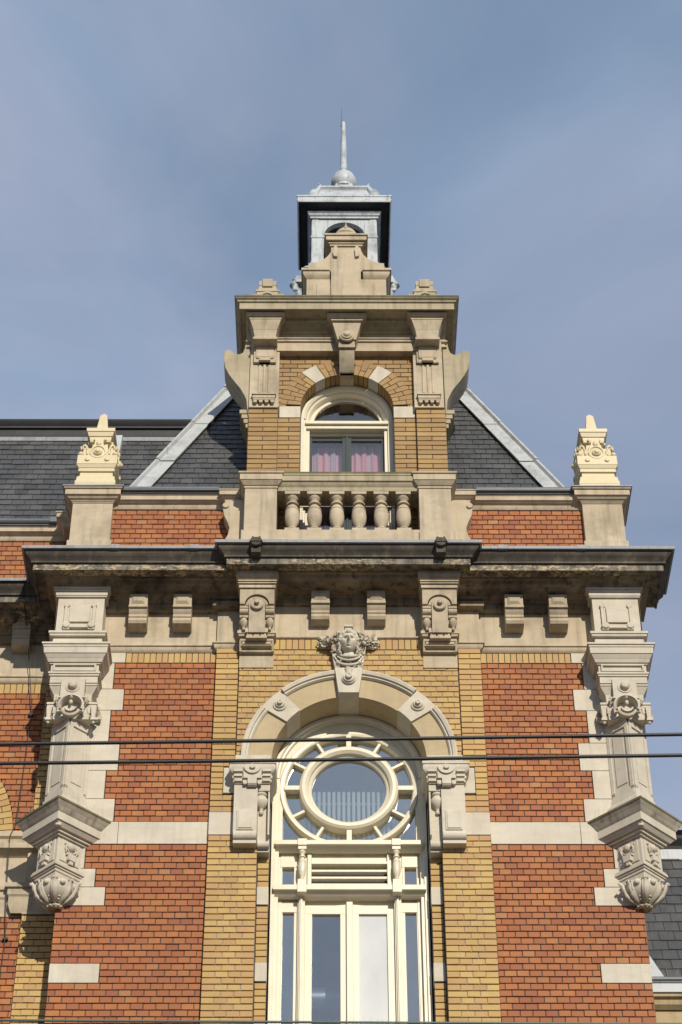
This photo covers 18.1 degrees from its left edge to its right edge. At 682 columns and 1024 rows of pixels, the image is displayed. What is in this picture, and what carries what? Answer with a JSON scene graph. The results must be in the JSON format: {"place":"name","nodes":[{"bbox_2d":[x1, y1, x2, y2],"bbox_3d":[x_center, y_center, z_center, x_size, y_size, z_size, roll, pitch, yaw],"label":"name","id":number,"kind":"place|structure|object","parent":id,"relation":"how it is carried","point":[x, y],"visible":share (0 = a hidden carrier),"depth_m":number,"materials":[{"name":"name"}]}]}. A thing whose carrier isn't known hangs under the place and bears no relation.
{"place":"outdoors","nodes":[
{"label":"outdoors","id":0,"kind":"place"},
{"bbox_2d":[281,987,339,1015],"bbox_3d":[-0.339,4.737,20.781,0.660,0.274,0.274,0,-41,0],"label":"window pane","id":1,"kind":"structure","parent":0,"point":[325,1000],"depth_m":20.67,"materials":[{"name":"grey"}]},
{"bbox_2d":[0,753,681,764],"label":"overhead wire","id":2,"kind":"object","parent":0,"point":[337,759],"visible":1,"depth_m":15.45,"materials":[{"name":"black metal"}]},
{"bbox_2d":[0,733,681,745],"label":"overhead wire","id":3,"kind":"object","parent":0,"point":[337,739],"visible":1,"depth_m":15.56,"materials":[{"name":"black metal"}]},
{"bbox_2d":[0,1019,681,1023],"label":"overhead wire","id":4,"kind":"object","parent":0,"point":[209,1021],"visible":1,"depth_m":14.08,"materials":[{"name":"black metal"}]},
{"bbox_2d":[0,0,681,829],"label":"sky","id":5,"kind":"structure","parent":0,"point":[156,156],"materials":[{"name":"blue"}]},
{"bbox_2d":[645,830,681,1022],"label":"neighbouring slate roofed house","id":6,"kind":"structure","parent":0,"point":[663,920],"depth_m":23.88,"materials":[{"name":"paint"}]},
{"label":"street","id":7,"kind":"structure","parent":0,"visible":0},
{"bbox_2d":[0,419,191,1023],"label":"side wing building","id":8,"kind":"structure","parent":7,"relation":"on","point":[38,463],"depth_m":22.92,"materials":[{"name":"red brick"}]},
{"bbox_2d":[0,580,32,973],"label":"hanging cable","id":9,"kind":"object","parent":8,"relation":"hanging from","point":[5,938],"visible":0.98,"depth_m":21.73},
{"bbox_2d":[15,106,681,1023],"label":"gabled town building","id":10,"kind":"structure","parent":7,"relation":"on","point":[203,576],"depth_m":22.03,"materials":[{"name":"red brick"}]},
{"bbox_2d":[300,386,394,529],"bbox_3d":[0.070,-0.375,24.340,1.080,2.820,0.180,0,-41,0],"label":"gable window","id":11,"kind":"structure","parent":10,"relation":"in","point":[346,433],"depth_m":24.81,"materials":[{"name":"beige paint"}]},
{"bbox_2d":[312,446,342,529],"bbox_3d":[-0.156,-0.046,24.320,0.370,1.899,0.045,0,-41,0],"label":"curtain","id":12,"kind":"object","parent":11,"relation":"hanging from","point":[326,459],"visible":0.33,"depth_m":24.79,"materials":[{"name":"pink fabric"}]},
{"bbox_2d":[302,792,394,839],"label":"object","id":13,"kind":"object","parent":10,"relation":"on","point":[348,804],"visible":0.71,"depth_m":21.61,"materials":[{"name":"white metal"}]},
{"bbox_2d":[267,715,432,1023],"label":"arched window","id":14,"kind":"structure","parent":10,"relation":"in","point":[361,883],"depth_m":20.76,"materials":[{"name":"beige paint"}]},
{"bbox_2d":[351,446,381,528],"bbox_3d":[0.294,-0.045,24.323,0.370,1.900,0.045,0,-41,0],"label":"curtain","id":15,"kind":"object","parent":10,"relation":"on","point":[365,459],"visible":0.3,"depth_m":24.80,"materials":[{"name":"pink fabric"}]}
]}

